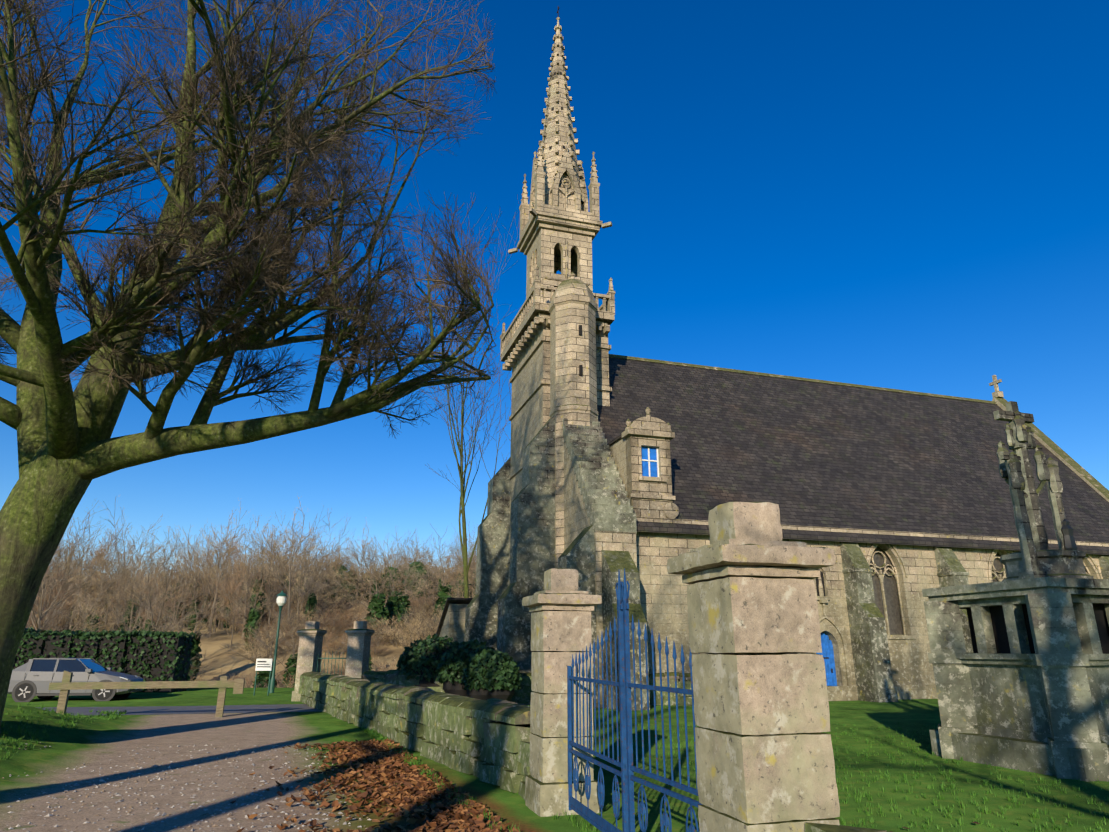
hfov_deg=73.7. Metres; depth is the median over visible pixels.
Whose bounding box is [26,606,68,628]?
wood tree
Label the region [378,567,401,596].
wood tree
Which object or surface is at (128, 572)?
wood tree
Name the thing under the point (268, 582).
wood tree
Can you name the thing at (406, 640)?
wood tree
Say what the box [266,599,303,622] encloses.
wood tree
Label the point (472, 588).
wood tree
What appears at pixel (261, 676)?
wood tree
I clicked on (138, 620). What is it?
wood tree
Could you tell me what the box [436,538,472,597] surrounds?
wood tree
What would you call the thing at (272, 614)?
wood tree
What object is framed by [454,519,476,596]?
wood tree
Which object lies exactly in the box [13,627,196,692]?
hedge
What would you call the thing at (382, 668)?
wood tree
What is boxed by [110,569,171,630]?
wood tree
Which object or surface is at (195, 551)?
wood tree
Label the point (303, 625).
wood tree
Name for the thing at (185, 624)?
wood tree
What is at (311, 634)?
pillar
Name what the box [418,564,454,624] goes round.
wood tree
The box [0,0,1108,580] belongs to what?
sky
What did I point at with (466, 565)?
tree
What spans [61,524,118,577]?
wood tree
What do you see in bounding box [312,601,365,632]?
wood tree
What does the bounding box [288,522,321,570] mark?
wood tree
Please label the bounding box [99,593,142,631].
wood tree
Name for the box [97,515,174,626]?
wood tree
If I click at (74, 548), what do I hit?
wood tree
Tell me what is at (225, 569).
wood tree
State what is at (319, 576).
wood tree
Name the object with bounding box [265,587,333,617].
wood tree
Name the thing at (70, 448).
oak tree
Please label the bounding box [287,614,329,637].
wood tree
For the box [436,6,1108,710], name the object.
chapel
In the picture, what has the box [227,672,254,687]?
wood tree
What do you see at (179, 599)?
wood tree
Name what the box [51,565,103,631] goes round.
wood tree
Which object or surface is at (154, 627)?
wood tree
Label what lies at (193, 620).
wood tree
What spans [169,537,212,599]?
wood tree
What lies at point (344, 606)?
wood tree
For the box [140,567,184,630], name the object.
wood tree
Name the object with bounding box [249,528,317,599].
wood tree
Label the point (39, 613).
wood tree
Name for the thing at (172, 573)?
wood tree
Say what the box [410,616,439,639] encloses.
wood tree
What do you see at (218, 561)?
wood tree
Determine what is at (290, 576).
wood tree
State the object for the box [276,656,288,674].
wood tree
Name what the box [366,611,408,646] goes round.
wood tree
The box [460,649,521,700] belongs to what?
box shrub
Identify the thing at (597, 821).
gate leaf
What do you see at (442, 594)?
wood tree
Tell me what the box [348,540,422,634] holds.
wood tree
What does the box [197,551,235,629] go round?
wood tree
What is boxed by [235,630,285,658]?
wood tree
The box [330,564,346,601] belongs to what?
wood tree
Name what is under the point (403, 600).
wood tree
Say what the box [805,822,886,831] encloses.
enclosure wall
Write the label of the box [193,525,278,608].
wood tree
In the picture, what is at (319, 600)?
wood tree
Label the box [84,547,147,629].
wood tree
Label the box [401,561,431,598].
bush
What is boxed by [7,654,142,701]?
parked car
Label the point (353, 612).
wood tree
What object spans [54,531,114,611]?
wood tree
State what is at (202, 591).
wood tree
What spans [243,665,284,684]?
wood tree
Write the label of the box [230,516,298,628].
wood tree
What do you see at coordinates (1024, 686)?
calvary
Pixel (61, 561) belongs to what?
wood tree
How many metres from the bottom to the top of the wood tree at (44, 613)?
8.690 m
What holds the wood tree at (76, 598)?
on the ground
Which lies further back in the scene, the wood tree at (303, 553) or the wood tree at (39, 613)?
the wood tree at (303, 553)
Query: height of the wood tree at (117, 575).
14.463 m
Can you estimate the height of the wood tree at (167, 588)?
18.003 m
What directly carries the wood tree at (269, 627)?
on the ground
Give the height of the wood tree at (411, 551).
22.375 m
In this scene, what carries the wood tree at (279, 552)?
on the ground
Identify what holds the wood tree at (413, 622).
on the ground
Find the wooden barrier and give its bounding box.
[48,670,245,716]
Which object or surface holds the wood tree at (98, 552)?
on the ground
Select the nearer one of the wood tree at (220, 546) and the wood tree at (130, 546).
the wood tree at (130, 546)
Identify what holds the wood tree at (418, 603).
on the ground
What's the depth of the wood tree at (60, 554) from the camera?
95.63 m
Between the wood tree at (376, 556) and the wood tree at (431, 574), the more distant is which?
the wood tree at (376, 556)
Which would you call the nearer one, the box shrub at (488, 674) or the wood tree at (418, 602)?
the box shrub at (488, 674)
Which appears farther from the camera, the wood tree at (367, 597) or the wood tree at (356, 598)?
the wood tree at (367, 597)
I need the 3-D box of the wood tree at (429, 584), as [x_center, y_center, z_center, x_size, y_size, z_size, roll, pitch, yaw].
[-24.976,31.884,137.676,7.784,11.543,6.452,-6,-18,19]
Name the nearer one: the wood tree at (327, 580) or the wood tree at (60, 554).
the wood tree at (60, 554)
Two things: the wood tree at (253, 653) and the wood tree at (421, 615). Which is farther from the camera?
the wood tree at (421, 615)
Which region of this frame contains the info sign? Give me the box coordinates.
[253,659,272,695]
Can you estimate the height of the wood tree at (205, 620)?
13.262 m
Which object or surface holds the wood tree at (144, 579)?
on the ground
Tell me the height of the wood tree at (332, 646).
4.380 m
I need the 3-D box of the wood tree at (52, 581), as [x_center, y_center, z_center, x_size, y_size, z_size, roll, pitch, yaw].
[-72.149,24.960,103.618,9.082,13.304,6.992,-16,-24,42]
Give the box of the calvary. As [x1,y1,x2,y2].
[922,401,1108,781]
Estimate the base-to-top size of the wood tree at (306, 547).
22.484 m
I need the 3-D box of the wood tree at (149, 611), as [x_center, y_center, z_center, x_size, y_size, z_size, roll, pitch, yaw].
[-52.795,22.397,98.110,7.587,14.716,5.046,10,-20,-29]
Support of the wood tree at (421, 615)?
on the ground
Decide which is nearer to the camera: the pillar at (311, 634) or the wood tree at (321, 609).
the pillar at (311, 634)
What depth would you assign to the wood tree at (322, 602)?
112.34 m
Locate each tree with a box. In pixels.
[0,0,499,733]
[25,590,62,631]
[26,559,93,632]
[26,602,74,630]
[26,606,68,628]
[27,563,82,632]
[28,576,92,631]
[30,542,108,629]
[33,555,68,629]
[34,535,84,622]
[34,560,144,631]
[45,531,87,592]
[46,553,96,615]
[47,524,93,628]
[49,517,102,627]
[51,503,107,630]
[51,512,125,593]
[51,523,111,591]
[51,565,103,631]
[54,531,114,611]
[56,545,112,627]
[59,571,102,628]
[60,573,99,625]
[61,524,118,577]
[61,608,100,631]
[63,536,117,628]
[63,546,119,629]
[65,559,148,631]
[67,522,128,630]
[68,545,133,627]
[75,562,211,670]
[77,541,156,629]
[77,599,122,632]
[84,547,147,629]
[90,525,192,625]
[92,499,184,629]
[94,528,170,630]
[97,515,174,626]
[97,536,144,629]
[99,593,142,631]
[100,531,146,630]
[107,543,153,608]
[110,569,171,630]
[111,542,177,630]
[111,571,158,630]
[117,544,164,611]
[127,550,169,614]
[128,529,178,618]
[135,600,159,627]
[138,524,198,625]
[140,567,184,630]
[141,535,209,631]
[142,610,171,626]
[145,608,204,660]
[147,543,201,622]
[147,560,196,629]
[154,535,190,619]
[155,548,183,624]
[159,525,214,627]
[164,558,215,615]
[165,508,251,631]
[166,561,231,680]
[167,522,214,584]
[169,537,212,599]
[175,547,227,632]
[177,524,239,577]
[181,558,210,630]
[189,659,213,680]
[191,533,268,637]
[191,668,252,687]
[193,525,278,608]
[194,550,221,605]
[196,575,242,627]
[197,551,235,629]
[199,530,232,578]
[200,554,222,623]
[201,595,260,634]
[203,515,234,601]
[204,550,242,624]
[205,550,265,638]
[206,525,250,628]
[206,669,245,687]
[207,529,271,620]
[213,555,249,628]
[216,518,274,631]
[217,572,249,647]
[219,590,315,687]
[224,524,258,571]
[227,611,267,633]
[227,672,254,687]
[229,594,286,626]
[229,670,284,687]
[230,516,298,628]
[235,549,278,650]
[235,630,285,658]
[236,538,291,622]
[238,496,338,636]
[239,613,297,651]
[241,642,280,660]
[242,590,324,687]
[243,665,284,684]
[246,516,290,607]
[248,541,284,598]
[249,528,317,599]
[250,526,285,596]
[251,540,287,633]
[259,525,297,570]
[261,513,333,593]
[262,600,294,624]
[263,601,344,639]
[263,606,323,630]
[264,606,296,627]
[265,556,304,612]
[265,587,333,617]
[266,560,306,606]
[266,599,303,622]
[268,606,302,637]
[271,583,360,617]
[274,587,366,621]
[275,537,325,614]
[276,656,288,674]
[278,626,329,652]
[279,669,330,687]
[280,507,329,586]
[281,543,340,611]
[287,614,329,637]
[287,617,321,637]
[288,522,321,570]
[288,527,324,602]
[288,604,361,644]
[289,525,317,574]
[291,524,328,605]
[292,541,345,620]
[295,549,338,595]
[299,533,331,589]
[299,536,352,594]
[299,595,340,618]
[305,594,368,623]
[307,545,346,597]
[310,508,358,607]
[310,541,352,604]
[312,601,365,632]
[316,560,340,597]
[318,532,352,601]
[320,626,368,655]
[320,655,333,672]
[321,539,408,638]
[322,596,370,619]
[326,615,351,638]
[328,667,344,674]
[329,604,366,626]
[329,655,372,673]
[330,542,373,598]
[330,557,347,604]
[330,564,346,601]
[335,529,357,569]
[336,609,382,670]
[339,517,384,599]
[339,559,364,604]
[341,571,363,601]
[342,593,367,604]
[344,591,387,613]
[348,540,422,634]
[350,542,406,600]
[350,606,368,620]
[356,542,384,597]
[359,573,370,600]
[362,534,405,570]
[362,588,428,616]
[363,545,390,590]
[363,556,396,593]
[365,537,391,580]
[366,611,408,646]
[368,618,393,643]
[370,542,394,592]
[370,611,433,647]
[370,633,389,655]
[370,656,397,670]
[371,533,403,599]
[372,658,396,670]
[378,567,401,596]
[385,590,436,616]
[388,525,410,579]
[389,543,436,630]
[390,554,424,595]
[391,605,442,633]
[394,628,426,653]
[395,533,420,572]
[395,604,421,633]
[396,528,418,565]
[399,531,436,566]
[401,525,462,622]
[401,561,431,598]
[402,588,438,613]
[405,194,519,597]
[406,617,440,641]
[407,586,435,607]
[407,600,442,634]
[408,532,439,571]
[408,593,434,624]
[410,558,439,604]
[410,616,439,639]
[414,595,436,617]
[417,541,445,596]
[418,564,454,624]
[421,538,449,600]
[425,546,452,588]
[431,545,450,598]
[432,552,453,595]
[435,551,456,597]
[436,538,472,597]
[437,523,474,596]
[443,539,476,597]
[443,542,460,584]
[444,548,462,596]
[445,555,468,594]
[451,523,476,574]
[453,536,476,589]
[453,553,476,590]
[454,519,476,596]
[462,552,476,594]
[469,538,476,597]
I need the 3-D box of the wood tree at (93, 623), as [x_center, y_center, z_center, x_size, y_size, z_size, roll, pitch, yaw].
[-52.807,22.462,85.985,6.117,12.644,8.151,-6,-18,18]
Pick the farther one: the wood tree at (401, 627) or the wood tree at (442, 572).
the wood tree at (442, 572)
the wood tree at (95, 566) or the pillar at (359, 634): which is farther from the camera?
the wood tree at (95, 566)
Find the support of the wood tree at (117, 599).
on the ground
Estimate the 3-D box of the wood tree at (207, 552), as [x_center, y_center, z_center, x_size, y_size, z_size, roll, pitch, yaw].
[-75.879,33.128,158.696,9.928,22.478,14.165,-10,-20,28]
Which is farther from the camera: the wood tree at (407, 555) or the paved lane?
the wood tree at (407, 555)
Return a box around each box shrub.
[396,634,459,687]
[435,639,495,696]
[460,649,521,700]
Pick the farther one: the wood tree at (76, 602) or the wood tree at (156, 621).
the wood tree at (156, 621)
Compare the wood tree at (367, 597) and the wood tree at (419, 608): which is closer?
the wood tree at (419, 608)
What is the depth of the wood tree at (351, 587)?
189.37 m
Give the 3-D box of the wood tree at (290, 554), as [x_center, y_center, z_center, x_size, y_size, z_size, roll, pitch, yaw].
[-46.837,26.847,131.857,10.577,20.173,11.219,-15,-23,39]
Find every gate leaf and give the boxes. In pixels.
[567,571,628,831]
[621,569,702,831]
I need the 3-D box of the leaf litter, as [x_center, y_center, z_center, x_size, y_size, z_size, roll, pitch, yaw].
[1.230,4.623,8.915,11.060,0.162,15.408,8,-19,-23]
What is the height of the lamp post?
4.280 m
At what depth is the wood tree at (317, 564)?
136.11 m
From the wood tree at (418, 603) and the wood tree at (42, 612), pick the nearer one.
the wood tree at (42, 612)
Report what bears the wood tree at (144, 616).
on the ground
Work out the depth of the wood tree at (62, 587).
133.53 m
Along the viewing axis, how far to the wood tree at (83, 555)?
128.65 m
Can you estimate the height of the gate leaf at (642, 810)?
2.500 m
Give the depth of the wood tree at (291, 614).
92.01 m
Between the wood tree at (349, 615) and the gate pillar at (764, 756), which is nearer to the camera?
the gate pillar at (764, 756)
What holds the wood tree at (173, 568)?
on the ground
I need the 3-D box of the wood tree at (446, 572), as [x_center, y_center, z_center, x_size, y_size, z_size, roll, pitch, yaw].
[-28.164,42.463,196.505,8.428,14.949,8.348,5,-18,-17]
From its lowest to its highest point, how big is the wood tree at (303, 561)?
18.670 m
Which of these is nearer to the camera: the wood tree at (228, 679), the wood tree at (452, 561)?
the wood tree at (228, 679)
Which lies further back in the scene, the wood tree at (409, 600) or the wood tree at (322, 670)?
the wood tree at (409, 600)
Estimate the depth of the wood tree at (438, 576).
198.39 m
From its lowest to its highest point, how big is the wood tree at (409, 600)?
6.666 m
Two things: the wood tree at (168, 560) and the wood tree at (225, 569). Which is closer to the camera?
the wood tree at (225, 569)
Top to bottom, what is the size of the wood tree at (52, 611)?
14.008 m
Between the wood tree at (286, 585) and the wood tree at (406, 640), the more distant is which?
the wood tree at (286, 585)
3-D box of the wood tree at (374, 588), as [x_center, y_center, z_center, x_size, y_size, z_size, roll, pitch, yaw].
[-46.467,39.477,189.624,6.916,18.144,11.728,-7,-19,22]
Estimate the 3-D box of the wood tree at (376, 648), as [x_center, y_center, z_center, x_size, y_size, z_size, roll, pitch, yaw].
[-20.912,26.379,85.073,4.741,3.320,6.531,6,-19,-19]
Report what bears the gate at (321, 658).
attached to the pillar at (359, 634)
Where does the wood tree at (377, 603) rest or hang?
on the ground
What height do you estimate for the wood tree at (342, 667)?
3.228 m
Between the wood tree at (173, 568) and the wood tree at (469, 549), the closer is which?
the wood tree at (173, 568)
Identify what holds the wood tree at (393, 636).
on the ground
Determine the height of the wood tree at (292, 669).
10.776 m
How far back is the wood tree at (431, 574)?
196.73 m
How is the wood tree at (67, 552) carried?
on the ground
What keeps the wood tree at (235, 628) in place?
on the ground
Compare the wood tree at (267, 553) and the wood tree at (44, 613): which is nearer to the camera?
the wood tree at (44, 613)
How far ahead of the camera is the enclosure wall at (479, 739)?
12.60 m
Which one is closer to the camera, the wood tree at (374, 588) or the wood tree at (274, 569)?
the wood tree at (274, 569)
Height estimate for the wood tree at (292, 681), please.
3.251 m
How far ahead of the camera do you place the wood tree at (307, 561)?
158.66 m
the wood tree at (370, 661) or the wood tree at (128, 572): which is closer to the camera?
the wood tree at (370, 661)
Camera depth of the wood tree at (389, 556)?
196.34 m
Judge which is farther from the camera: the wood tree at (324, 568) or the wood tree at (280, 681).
the wood tree at (324, 568)
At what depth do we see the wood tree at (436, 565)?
207.80 m
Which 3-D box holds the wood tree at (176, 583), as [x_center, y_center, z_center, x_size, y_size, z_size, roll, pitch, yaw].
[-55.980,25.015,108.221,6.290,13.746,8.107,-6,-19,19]
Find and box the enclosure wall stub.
[517,741,529,799]
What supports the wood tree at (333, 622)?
on the ground
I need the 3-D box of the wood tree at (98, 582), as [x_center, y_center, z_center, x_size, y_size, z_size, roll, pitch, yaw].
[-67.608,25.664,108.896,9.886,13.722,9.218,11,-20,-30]
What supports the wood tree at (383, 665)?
on the ground
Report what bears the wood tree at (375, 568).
on the ground
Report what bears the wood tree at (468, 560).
on the ground
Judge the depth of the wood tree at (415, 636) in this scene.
85.93 m
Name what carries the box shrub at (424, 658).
on the ground
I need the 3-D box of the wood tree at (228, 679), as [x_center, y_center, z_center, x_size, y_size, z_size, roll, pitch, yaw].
[-28.049,23.131,62.304,5.633,3.736,6.763,-6,-18,19]
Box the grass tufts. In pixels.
[0,702,1108,831]
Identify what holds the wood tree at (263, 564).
on the ground
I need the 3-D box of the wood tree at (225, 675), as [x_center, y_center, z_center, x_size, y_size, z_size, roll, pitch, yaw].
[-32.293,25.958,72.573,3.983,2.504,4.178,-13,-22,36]
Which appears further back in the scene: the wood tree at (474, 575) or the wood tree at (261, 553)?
the wood tree at (474, 575)
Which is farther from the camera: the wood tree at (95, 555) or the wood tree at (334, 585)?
the wood tree at (334, 585)
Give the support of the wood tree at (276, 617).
on the ground
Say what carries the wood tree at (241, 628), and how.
on the ground
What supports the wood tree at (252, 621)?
on the ground
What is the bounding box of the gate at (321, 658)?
[317,651,346,674]
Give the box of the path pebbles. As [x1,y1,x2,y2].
[3,742,370,831]
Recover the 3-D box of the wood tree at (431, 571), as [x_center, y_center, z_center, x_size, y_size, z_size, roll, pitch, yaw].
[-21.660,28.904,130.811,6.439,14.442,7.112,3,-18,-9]
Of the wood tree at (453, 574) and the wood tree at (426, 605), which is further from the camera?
the wood tree at (453, 574)
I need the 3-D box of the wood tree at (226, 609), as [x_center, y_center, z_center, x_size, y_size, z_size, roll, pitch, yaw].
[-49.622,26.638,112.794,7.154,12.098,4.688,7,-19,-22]
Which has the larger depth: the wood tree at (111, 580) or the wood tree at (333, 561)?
the wood tree at (333, 561)
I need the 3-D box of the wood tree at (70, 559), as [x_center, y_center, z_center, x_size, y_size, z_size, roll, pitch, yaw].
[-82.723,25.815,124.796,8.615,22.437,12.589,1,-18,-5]
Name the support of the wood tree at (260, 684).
on the ground
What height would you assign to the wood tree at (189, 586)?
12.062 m
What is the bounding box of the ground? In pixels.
[0,601,1108,831]
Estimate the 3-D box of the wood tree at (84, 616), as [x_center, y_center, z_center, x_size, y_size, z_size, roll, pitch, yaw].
[-35.276,16.838,55.731,8.990,11.851,7.129,4,-18,-11]
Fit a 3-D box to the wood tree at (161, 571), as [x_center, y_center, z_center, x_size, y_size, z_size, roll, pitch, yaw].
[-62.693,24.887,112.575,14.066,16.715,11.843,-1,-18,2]
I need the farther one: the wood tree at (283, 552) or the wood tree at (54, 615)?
the wood tree at (283, 552)
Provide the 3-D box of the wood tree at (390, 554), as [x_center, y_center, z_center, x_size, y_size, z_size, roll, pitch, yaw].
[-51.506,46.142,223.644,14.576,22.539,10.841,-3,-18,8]
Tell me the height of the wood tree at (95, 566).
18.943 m
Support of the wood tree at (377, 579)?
on the ground
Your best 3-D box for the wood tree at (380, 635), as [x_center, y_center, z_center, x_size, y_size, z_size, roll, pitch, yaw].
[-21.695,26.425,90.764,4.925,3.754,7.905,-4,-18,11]
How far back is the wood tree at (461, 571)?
187.39 m
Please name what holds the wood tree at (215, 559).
on the ground
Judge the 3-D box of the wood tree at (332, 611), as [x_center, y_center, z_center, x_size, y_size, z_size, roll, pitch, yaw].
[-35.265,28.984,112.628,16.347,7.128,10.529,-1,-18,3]
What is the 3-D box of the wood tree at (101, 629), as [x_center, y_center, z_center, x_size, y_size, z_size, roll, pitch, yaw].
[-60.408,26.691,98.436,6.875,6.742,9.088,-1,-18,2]
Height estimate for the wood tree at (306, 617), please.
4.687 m
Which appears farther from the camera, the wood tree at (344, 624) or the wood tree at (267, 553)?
the wood tree at (267, 553)
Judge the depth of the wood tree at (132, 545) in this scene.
117.93 m
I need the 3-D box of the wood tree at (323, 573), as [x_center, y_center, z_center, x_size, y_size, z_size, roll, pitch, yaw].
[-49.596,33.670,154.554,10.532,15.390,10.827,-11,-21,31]
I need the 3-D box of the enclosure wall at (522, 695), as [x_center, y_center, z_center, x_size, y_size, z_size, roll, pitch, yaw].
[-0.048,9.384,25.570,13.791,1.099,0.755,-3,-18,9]
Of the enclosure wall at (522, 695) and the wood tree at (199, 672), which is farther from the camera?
the wood tree at (199, 672)
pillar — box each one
[291,621,326,700]
[345,621,374,678]
[522,568,600,816]
[666,502,839,831]
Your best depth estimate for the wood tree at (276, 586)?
111.69 m
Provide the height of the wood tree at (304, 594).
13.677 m
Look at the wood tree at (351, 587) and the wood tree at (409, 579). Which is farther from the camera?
the wood tree at (351, 587)
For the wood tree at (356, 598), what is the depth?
168.17 m
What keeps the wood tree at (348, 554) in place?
on the ground
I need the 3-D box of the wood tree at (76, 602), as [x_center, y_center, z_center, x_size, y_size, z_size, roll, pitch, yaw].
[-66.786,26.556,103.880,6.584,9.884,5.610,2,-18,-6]
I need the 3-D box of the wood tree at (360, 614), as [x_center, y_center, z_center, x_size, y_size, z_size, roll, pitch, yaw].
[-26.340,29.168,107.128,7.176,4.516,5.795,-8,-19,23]
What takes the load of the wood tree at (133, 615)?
on the ground
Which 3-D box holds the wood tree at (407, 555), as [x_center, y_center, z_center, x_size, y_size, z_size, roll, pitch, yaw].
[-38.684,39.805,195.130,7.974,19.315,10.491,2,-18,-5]
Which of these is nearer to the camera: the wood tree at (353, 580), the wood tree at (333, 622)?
the wood tree at (333, 622)
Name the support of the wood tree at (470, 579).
on the ground
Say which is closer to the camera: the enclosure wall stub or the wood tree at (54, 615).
the enclosure wall stub
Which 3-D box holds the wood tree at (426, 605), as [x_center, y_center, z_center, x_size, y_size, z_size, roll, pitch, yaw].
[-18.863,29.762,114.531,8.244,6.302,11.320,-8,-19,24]
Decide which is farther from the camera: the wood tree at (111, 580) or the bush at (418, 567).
the bush at (418, 567)
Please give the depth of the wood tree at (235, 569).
124.84 m
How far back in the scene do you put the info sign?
30.18 m
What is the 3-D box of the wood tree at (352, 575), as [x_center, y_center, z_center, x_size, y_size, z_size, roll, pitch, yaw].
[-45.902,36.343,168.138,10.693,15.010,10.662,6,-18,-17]
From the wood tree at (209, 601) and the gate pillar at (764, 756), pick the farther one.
the wood tree at (209, 601)
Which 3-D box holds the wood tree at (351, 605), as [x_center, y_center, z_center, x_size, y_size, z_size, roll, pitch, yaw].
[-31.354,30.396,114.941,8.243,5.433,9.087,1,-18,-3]
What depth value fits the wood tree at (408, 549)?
214.67 m
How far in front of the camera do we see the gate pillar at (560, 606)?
8.86 m
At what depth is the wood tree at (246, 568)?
107.66 m
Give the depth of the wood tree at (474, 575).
191.86 m
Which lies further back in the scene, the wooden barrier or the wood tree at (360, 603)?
the wood tree at (360, 603)
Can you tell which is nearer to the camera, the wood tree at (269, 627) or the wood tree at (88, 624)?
the wood tree at (88, 624)
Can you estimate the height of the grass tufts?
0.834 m
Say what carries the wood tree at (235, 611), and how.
on the ground
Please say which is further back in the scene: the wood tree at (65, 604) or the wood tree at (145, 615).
the wood tree at (65, 604)
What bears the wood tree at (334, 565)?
on the ground
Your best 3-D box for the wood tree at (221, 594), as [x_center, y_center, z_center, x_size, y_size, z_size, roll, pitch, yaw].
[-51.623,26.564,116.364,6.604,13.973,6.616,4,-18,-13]
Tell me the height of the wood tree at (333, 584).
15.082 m
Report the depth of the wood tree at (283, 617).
94.24 m
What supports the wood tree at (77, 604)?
on the ground
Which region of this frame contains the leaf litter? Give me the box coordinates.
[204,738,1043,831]
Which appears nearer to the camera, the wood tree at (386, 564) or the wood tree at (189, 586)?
the wood tree at (189, 586)
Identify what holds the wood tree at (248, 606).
on the ground
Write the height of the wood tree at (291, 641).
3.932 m
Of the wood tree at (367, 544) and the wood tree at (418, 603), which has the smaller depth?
the wood tree at (418, 603)
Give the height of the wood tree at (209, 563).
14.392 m
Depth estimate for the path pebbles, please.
9.38 m
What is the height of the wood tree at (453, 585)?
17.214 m
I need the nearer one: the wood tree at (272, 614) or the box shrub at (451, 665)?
the box shrub at (451, 665)
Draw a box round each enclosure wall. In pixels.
[299,671,530,792]
[363,670,691,705]
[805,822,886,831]
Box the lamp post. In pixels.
[269,590,286,692]
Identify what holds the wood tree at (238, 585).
on the ground
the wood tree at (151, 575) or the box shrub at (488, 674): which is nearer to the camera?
the box shrub at (488, 674)
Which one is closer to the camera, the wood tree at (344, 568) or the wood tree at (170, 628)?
the wood tree at (170, 628)
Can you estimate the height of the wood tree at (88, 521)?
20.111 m
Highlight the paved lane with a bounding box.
[36,704,529,714]
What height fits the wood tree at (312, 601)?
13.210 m
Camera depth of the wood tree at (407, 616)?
101.44 m
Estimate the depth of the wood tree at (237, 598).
95.08 m
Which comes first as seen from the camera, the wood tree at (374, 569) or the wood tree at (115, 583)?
the wood tree at (115, 583)
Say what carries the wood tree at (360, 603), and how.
on the ground
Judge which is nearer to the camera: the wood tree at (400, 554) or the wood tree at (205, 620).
the wood tree at (205, 620)
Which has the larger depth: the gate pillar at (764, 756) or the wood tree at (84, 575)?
the wood tree at (84, 575)
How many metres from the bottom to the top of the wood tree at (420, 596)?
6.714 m
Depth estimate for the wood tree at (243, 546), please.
149.57 m
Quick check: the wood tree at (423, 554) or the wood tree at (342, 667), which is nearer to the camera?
the wood tree at (342, 667)
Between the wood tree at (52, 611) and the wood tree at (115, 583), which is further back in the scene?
the wood tree at (115, 583)
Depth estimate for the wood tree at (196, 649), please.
73.68 m
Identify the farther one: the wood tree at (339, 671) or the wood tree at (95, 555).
the wood tree at (95, 555)
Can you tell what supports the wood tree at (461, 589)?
on the ground

